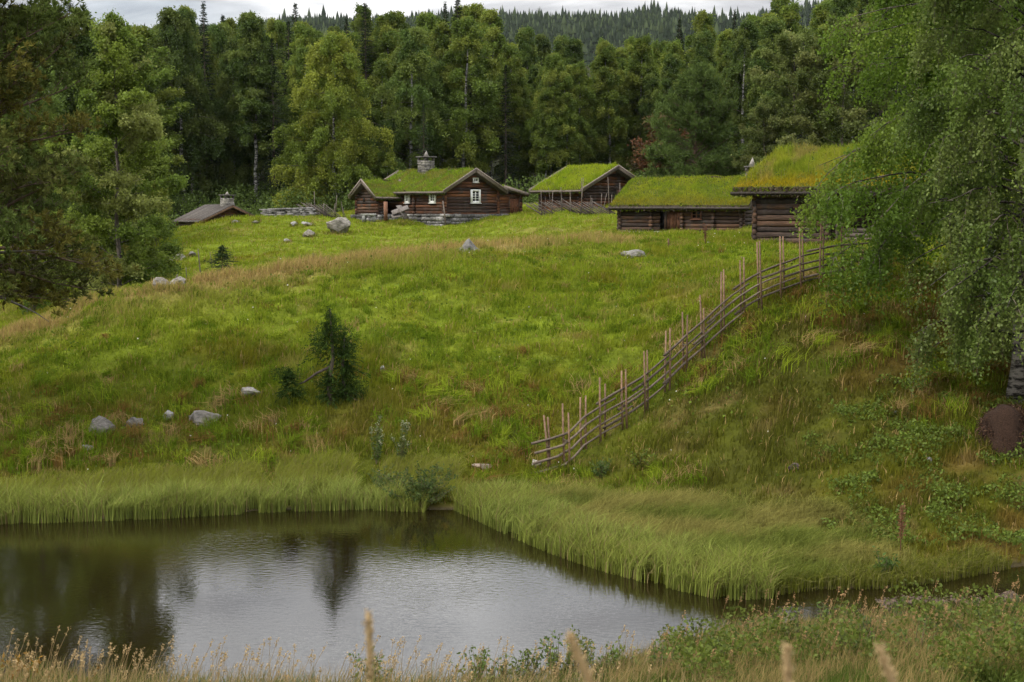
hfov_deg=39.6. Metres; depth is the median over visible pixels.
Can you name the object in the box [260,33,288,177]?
birch tree
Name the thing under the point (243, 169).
birch tree
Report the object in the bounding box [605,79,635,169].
birch tree
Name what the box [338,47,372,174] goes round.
birch tree
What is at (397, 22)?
birch tree
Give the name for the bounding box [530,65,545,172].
birch tree
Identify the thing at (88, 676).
withered weed
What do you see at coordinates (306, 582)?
water
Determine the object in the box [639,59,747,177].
pine tree
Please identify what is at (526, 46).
birch tree
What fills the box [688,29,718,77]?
birch tree
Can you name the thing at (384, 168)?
birch tree
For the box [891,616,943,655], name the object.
bramble
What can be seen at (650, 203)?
log barn
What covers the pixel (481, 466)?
boulder
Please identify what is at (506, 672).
bramble
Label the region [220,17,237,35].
birch tree
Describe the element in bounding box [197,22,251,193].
birch tree
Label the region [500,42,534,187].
birch tree
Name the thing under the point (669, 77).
birch tree
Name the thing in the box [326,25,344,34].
birch tree
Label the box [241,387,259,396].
boulder
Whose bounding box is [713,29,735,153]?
birch tree
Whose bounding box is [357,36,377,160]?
birch tree
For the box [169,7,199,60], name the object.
birch tree
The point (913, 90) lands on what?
birch tree
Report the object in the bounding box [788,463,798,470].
boulder
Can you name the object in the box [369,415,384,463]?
seeding herb
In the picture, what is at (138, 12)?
sky
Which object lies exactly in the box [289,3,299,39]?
spruce tree
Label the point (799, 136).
spruce tree
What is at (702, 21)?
birch tree
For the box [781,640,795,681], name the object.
grass stalk
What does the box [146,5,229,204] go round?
birch tree
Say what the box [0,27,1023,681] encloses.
ground
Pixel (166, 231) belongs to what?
leafy bush
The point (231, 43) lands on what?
birch tree
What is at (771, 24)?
birch tree
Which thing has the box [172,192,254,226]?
plank roof hut
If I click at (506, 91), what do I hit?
spruce tree
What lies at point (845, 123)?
alder tree
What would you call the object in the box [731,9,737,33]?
spruce tree
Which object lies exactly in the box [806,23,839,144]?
birch tree
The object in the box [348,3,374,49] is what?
birch tree
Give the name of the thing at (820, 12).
birch tree
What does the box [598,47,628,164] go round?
birch tree
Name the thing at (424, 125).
spruce tree
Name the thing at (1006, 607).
bramble
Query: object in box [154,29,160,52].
birch tree
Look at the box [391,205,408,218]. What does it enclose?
plank pile
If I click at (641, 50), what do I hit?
birch tree
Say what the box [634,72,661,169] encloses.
birch tree
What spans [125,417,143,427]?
boulder
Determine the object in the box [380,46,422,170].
birch tree
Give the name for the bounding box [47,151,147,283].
alder tree
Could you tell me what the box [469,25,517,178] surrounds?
birch tree
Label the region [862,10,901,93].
birch tree
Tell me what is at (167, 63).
birch tree
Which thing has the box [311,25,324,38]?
birch tree
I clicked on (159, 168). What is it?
aspen tree
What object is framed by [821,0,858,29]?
birch tree
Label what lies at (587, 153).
birch tree
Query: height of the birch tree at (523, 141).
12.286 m
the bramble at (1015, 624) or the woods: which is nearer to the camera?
the bramble at (1015, 624)
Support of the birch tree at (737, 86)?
on the ground at (982, 471)
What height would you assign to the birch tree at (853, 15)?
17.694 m
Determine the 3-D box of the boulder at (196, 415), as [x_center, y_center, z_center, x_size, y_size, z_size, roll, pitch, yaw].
[-9.527,2.441,44.050,0.807,0.643,0.948,-4,7,-34]
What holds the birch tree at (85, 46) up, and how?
on the ground at (982, 471)
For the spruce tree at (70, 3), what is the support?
on the ground at (982, 471)
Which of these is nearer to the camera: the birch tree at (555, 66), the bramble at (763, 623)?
the bramble at (763, 623)
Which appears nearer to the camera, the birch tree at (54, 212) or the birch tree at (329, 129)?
the birch tree at (54, 212)
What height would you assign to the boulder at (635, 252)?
0.499 m
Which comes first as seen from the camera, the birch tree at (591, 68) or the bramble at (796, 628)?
the bramble at (796, 628)
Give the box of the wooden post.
[384,202,387,220]
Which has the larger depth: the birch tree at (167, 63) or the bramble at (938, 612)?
the birch tree at (167, 63)
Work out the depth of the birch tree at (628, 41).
161.23 m
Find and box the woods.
[144,0,948,65]
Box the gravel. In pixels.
[875,588,1019,607]
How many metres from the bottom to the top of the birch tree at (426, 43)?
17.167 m
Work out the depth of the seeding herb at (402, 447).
41.49 m
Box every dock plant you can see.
[701,221,707,243]
[896,502,906,557]
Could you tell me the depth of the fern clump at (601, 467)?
40.35 m
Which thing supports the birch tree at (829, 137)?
on the ground at (982, 471)
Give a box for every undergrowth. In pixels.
[146,138,851,223]
[802,369,1023,554]
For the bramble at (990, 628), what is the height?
0.825 m
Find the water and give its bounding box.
[0,508,1023,681]
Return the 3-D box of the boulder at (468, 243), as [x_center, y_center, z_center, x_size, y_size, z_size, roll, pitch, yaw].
[-1.707,-3.737,57.740,1.039,0.854,0.609,-2,6,-23]
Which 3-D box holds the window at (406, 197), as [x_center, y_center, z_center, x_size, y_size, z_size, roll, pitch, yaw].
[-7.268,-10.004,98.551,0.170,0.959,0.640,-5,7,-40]
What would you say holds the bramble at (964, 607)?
on the ground at (982, 471)
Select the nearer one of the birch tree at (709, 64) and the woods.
the birch tree at (709, 64)
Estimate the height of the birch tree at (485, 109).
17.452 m
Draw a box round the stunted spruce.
[269,305,373,409]
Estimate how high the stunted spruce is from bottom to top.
3.367 m
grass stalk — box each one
[362,608,376,681]
[563,629,594,681]
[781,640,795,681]
[874,642,898,681]
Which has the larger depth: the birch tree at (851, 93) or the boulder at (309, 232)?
the birch tree at (851, 93)
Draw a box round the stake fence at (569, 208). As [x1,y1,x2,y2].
[525,177,616,215]
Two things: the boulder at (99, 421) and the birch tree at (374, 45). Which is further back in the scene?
the birch tree at (374, 45)
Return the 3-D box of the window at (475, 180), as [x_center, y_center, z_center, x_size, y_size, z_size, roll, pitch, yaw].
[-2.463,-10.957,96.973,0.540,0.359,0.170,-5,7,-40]
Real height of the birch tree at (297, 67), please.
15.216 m
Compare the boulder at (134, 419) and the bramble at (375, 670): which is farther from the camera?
the boulder at (134, 419)
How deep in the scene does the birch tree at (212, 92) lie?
132.59 m
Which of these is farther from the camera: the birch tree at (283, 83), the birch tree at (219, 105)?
the birch tree at (283, 83)
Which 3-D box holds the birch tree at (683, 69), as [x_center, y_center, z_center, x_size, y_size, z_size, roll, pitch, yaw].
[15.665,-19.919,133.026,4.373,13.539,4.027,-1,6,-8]
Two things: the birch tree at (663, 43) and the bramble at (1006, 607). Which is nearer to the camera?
the bramble at (1006, 607)
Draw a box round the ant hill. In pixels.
[974,400,1023,456]
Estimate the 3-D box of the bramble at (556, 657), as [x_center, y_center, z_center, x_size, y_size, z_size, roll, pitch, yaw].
[0.750,5.412,23.990,0.832,0.992,1.024,3,6,32]
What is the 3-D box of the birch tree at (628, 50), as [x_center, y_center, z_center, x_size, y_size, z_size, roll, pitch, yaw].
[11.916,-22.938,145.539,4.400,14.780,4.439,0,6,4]
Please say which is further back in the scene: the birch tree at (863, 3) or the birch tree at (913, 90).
the birch tree at (863, 3)
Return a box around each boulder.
[88,415,115,434]
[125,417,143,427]
[153,277,168,289]
[163,410,172,419]
[170,276,185,284]
[189,410,221,426]
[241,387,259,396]
[302,229,314,236]
[326,217,350,233]
[460,239,479,253]
[472,463,490,469]
[621,249,645,257]
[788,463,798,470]
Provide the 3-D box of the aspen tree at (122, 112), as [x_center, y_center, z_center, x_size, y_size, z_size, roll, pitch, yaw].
[-17.389,-7.757,62.668,6.080,13.546,6.372,-2,6,-19]
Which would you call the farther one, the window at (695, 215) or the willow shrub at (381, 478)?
the window at (695, 215)
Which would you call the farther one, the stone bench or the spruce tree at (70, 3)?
the spruce tree at (70, 3)
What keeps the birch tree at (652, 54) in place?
on the ground at (982, 471)
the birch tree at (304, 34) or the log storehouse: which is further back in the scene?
the birch tree at (304, 34)
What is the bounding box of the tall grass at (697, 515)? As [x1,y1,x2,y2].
[0,447,1017,596]
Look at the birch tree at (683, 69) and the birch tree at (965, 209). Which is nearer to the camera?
the birch tree at (965, 209)
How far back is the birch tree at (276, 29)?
146.26 m
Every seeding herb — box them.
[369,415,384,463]
[390,420,410,459]
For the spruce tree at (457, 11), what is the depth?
139.49 m
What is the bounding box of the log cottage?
[348,151,529,225]
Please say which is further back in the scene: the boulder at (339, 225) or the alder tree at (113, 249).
the boulder at (339, 225)
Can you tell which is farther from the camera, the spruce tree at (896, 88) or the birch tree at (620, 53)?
the birch tree at (620, 53)
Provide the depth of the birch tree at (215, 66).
135.58 m
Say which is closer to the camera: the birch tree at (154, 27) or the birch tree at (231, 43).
the birch tree at (231, 43)
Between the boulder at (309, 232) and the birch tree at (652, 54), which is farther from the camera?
the birch tree at (652, 54)
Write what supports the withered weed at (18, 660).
on the ground at (982, 471)
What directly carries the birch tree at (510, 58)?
on the ground at (982, 471)
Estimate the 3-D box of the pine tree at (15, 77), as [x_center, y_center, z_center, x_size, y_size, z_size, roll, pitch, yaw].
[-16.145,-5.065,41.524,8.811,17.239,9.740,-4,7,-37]
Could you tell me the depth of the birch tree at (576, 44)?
145.08 m
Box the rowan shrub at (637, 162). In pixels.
[626,112,697,175]
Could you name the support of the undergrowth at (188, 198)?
on the ground at (982, 471)
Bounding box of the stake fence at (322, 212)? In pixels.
[296,193,345,217]
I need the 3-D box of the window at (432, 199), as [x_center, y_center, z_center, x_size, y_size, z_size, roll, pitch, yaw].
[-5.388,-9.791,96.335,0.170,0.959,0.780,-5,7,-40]
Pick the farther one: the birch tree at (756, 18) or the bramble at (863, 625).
the birch tree at (756, 18)
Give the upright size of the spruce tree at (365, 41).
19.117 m
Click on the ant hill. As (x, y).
(1001, 426)
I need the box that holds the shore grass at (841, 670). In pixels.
[0,572,1023,681]
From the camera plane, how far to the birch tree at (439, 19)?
148.72 m
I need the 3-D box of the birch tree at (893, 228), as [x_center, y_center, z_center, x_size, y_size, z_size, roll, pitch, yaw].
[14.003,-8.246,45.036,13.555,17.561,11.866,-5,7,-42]
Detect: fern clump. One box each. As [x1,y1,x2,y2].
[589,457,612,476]
[624,445,656,468]
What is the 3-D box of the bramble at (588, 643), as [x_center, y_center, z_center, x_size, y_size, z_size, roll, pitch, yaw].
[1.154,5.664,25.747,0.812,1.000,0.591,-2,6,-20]
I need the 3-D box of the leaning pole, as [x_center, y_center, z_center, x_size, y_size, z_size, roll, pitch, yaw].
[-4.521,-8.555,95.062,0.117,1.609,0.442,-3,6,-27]
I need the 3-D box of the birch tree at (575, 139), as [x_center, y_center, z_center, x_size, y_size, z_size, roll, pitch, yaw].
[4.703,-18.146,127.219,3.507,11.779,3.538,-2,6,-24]
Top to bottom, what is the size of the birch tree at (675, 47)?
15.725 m
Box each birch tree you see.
[0,7,106,263]
[0,46,65,279]
[27,13,150,251]
[78,7,96,41]
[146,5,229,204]
[151,22,159,45]
[152,27,197,190]
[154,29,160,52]
[157,58,178,165]
[168,45,212,206]
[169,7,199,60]
[178,5,199,37]
[193,35,232,183]
[194,46,216,202]
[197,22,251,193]
[204,50,260,203]
[218,55,291,201]
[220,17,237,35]
[222,33,242,158]
[225,11,285,206]
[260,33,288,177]
[264,17,290,95]
[268,30,397,215]
[277,43,325,175]
[280,20,320,168]
[280,21,316,185]
[309,69,355,183]
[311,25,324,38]
[312,29,322,42]
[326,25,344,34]
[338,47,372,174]
[347,30,362,53]
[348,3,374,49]
[356,26,451,176]
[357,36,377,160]
[358,58,407,175]
[369,24,400,159]
[370,143,397,178]
[372,10,398,60]
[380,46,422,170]
[388,10,409,53]
[406,24,435,165]
[407,56,449,168]
[413,11,444,56]
[427,59,458,165]
[429,13,506,172]
[429,21,454,162]
[431,11,445,162]
[445,44,484,172]
[449,4,469,154]
[464,3,484,104]
[464,8,507,174]
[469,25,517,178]
[490,41,537,185]
[491,76,536,187]
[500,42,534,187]
[513,26,542,182]
[524,51,580,180]
[527,33,551,97]
[528,75,563,177]
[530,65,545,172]
[545,65,596,172]
[550,71,585,170]
[552,34,578,82]
[563,38,590,98]
[567,59,597,165]
[581,42,614,161]
[583,56,607,164]
[588,40,630,164]
[589,36,609,70]
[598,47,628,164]
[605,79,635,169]
[613,33,659,176]
[620,35,634,69]
[621,68,642,157]
[622,44,634,69]
[622,58,645,174]
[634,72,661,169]
[644,50,660,175]
[649,53,683,137]
[650,39,664,76]
[658,39,683,89]
[659,40,669,51]
[662,59,687,164]
[683,9,716,156]
[685,61,720,164]
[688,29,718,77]
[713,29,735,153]
[715,19,769,172]
[715,28,741,142]
[715,50,744,147]
[732,47,751,142]
[735,13,764,154]
[746,15,796,131]
[758,12,778,39]
[768,0,800,27]
[778,0,809,76]
[789,0,1023,321]
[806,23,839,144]
[808,0,833,73]
[809,33,846,142]
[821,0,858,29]
[838,52,868,137]
[839,11,871,141]
[853,32,916,138]
[854,0,875,14]
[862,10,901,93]
[871,0,900,28]
[885,0,1023,403]
[898,46,932,104]
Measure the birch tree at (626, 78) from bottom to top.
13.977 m
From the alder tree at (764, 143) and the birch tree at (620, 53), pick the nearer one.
the alder tree at (764, 143)
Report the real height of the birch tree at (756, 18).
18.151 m
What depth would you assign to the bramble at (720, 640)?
23.25 m
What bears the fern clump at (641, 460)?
on the ground at (982, 471)
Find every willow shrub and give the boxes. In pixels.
[367,465,412,488]
[378,461,457,503]
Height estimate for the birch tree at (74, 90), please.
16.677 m
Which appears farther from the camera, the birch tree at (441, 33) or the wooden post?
the birch tree at (441, 33)
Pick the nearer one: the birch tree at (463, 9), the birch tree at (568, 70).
the birch tree at (568, 70)
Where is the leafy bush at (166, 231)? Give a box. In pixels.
[132,212,183,283]
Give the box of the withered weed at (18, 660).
[0,652,54,681]
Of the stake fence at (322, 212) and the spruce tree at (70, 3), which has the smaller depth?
the stake fence at (322, 212)
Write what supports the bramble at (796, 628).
on the ground at (982, 471)
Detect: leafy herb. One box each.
[428,462,452,479]
[869,546,899,575]
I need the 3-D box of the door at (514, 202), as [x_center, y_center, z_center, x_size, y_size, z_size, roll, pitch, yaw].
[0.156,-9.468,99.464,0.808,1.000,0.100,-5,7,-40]
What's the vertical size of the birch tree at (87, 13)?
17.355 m
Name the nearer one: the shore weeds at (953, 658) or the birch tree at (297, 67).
the shore weeds at (953, 658)
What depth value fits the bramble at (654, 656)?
23.09 m
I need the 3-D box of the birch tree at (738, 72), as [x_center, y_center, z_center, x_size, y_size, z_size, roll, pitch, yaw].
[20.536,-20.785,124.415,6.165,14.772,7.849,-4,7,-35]
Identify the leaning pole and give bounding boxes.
[442,201,445,224]
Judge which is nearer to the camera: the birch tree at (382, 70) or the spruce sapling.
the spruce sapling
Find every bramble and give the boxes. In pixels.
[348,646,391,681]
[449,645,507,681]
[480,653,529,681]
[508,647,554,681]
[533,630,591,679]
[555,625,595,661]
[574,641,625,681]
[605,635,649,672]
[647,639,678,670]
[671,630,712,654]
[705,626,743,657]
[744,607,777,638]
[780,608,821,646]
[815,600,849,626]
[823,618,874,660]
[848,607,892,640]
[870,598,916,626]
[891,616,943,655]
[897,602,964,635]
[936,596,978,619]
[953,607,1005,643]
[990,595,1022,618]
[1008,612,1023,647]
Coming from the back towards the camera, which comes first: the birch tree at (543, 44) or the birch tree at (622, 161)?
the birch tree at (543, 44)
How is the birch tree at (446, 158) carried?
on the ground at (982, 471)
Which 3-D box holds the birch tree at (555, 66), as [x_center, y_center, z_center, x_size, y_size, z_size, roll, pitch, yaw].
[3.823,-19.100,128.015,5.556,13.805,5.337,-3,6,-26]
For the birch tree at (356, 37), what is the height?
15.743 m
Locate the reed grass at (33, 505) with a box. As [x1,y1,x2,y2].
[0,468,799,600]
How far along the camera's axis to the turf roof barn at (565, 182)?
98.07 m
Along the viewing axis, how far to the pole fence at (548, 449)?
45.49 m
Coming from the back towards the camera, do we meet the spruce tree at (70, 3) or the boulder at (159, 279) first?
the spruce tree at (70, 3)
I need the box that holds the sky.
[2,0,823,29]
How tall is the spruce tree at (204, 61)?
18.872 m
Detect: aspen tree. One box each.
[45,7,190,293]
[115,23,194,201]
[117,114,186,241]
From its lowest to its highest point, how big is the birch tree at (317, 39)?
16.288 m
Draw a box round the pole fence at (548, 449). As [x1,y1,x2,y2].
[521,223,886,474]
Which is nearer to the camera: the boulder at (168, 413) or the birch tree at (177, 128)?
the boulder at (168, 413)
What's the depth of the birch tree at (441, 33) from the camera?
139.65 m
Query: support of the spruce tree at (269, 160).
on the ground at (982, 471)
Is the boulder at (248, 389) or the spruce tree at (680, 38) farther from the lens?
the spruce tree at (680, 38)
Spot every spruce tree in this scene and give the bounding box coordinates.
[64,0,72,14]
[190,1,226,200]
[253,38,291,204]
[279,20,293,185]
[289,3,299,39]
[342,16,359,189]
[354,2,376,170]
[412,104,433,169]
[442,1,448,25]
[444,0,472,161]
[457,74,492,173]
[490,65,522,188]
[676,17,683,47]
[677,31,691,162]
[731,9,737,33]
[795,25,808,138]
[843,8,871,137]
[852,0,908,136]
[884,44,906,111]
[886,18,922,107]
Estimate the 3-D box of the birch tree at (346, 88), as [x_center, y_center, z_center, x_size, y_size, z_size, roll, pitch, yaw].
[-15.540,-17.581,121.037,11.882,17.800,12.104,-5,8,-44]
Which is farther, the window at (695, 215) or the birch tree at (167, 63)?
the birch tree at (167, 63)
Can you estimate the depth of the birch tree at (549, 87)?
125.94 m
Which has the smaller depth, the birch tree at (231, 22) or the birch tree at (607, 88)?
the birch tree at (607, 88)
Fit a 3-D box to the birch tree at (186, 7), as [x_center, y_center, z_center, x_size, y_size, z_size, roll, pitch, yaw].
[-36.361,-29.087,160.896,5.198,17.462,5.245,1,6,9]
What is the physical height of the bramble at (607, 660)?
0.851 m
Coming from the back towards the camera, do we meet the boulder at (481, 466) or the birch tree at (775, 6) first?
the birch tree at (775, 6)
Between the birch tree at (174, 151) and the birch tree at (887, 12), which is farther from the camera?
the birch tree at (887, 12)
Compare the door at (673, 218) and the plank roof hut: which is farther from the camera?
the plank roof hut
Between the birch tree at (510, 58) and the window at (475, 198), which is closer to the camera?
the window at (475, 198)
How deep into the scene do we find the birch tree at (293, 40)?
144.04 m
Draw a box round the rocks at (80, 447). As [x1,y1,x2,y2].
[71,217,1023,472]
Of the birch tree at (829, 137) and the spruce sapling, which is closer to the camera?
the spruce sapling
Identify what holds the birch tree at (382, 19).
on the ground at (982, 471)
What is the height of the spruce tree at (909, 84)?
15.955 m
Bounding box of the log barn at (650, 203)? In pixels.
[607,157,754,232]
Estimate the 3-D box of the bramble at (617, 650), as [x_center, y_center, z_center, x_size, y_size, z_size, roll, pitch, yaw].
[1.917,5.362,23.843,0.881,0.864,0.783,0,5,0]
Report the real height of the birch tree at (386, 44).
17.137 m
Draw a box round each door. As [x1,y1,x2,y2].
[510,198,518,212]
[667,210,679,228]
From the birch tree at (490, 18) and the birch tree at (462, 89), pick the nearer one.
the birch tree at (462, 89)
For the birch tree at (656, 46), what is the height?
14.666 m
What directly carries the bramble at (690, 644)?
on the ground at (982, 471)
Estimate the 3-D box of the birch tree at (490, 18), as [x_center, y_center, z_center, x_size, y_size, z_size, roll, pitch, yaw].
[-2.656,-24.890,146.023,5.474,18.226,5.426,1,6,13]
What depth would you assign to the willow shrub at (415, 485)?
38.43 m
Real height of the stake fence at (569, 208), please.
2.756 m
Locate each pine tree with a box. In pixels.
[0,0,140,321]
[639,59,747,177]
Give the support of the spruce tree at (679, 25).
on the ground at (982, 471)
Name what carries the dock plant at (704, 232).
on the ground at (982, 471)
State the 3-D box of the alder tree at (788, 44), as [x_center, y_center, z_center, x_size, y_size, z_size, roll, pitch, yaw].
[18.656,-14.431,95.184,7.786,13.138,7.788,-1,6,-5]
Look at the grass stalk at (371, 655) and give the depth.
3.48 m
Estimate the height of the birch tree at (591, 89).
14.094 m
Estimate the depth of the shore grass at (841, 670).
22.34 m
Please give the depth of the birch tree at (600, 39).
159.32 m
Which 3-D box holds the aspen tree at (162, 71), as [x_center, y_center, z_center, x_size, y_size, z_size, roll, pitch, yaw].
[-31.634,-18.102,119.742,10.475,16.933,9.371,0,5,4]
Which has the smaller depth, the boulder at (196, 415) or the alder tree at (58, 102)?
the boulder at (196, 415)
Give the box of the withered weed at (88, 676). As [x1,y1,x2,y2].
[69,666,99,681]
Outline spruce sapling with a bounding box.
[203,244,238,273]
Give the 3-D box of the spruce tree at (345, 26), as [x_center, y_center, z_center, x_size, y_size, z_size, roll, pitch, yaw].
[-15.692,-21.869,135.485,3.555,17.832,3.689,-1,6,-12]
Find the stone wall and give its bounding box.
[259,207,318,215]
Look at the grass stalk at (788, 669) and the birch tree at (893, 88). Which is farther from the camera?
the birch tree at (893, 88)
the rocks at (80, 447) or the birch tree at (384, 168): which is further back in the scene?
the birch tree at (384, 168)
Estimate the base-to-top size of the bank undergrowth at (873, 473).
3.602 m
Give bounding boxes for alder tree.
[0,62,123,314]
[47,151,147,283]
[731,25,843,169]
[732,100,785,175]
[773,15,893,150]
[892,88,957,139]
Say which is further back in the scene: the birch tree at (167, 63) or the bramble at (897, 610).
the birch tree at (167, 63)
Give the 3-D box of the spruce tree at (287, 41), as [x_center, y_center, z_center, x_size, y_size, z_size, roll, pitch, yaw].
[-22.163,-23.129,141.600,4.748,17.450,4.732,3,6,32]
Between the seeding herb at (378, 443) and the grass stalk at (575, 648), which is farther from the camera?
the seeding herb at (378, 443)
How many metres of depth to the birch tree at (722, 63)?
132.31 m
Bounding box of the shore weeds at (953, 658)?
[72,578,1023,681]
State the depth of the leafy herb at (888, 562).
31.02 m
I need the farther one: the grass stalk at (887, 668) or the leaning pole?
the leaning pole
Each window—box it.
[403,195,410,203]
[428,194,436,203]
[470,189,481,203]
[472,178,479,182]
[690,210,702,219]
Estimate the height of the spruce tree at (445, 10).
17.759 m
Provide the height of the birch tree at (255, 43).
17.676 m
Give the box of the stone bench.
[361,214,375,221]
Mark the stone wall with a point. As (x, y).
(303, 211)
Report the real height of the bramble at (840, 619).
0.821 m
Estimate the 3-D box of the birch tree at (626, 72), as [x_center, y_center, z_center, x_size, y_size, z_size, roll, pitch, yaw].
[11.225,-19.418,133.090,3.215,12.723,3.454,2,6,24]
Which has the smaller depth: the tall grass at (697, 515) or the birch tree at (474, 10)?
the tall grass at (697, 515)
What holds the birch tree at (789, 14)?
on the ground at (982, 471)
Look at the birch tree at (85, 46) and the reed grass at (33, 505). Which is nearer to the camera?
the reed grass at (33, 505)
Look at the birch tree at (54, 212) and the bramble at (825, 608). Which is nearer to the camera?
the bramble at (825, 608)
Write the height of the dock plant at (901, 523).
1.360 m
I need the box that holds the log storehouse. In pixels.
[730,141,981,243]
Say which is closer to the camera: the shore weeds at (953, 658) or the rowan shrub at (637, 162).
the shore weeds at (953, 658)
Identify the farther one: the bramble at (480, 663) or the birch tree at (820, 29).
the birch tree at (820, 29)
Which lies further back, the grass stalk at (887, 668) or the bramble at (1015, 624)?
the bramble at (1015, 624)
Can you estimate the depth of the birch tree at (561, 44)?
144.84 m
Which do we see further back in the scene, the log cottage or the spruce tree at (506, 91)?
the spruce tree at (506, 91)
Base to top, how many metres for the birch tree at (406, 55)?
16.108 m
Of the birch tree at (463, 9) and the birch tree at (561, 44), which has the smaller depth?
the birch tree at (561, 44)
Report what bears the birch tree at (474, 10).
on the ground at (982, 471)
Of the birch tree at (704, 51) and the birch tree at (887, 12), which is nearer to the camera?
the birch tree at (704, 51)
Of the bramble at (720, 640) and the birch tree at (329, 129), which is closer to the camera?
the bramble at (720, 640)
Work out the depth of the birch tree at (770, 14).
150.66 m
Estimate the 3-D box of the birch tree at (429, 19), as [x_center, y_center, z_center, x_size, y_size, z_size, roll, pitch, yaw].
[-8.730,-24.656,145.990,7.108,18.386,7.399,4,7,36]
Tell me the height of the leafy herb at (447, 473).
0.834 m
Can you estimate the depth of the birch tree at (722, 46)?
138.26 m
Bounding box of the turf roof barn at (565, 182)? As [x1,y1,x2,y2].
[529,162,637,209]
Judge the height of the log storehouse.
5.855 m
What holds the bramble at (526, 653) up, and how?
on the ground at (982, 471)
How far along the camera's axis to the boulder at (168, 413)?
44.48 m
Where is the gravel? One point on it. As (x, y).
(925, 600)
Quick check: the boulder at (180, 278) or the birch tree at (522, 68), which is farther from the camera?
the birch tree at (522, 68)

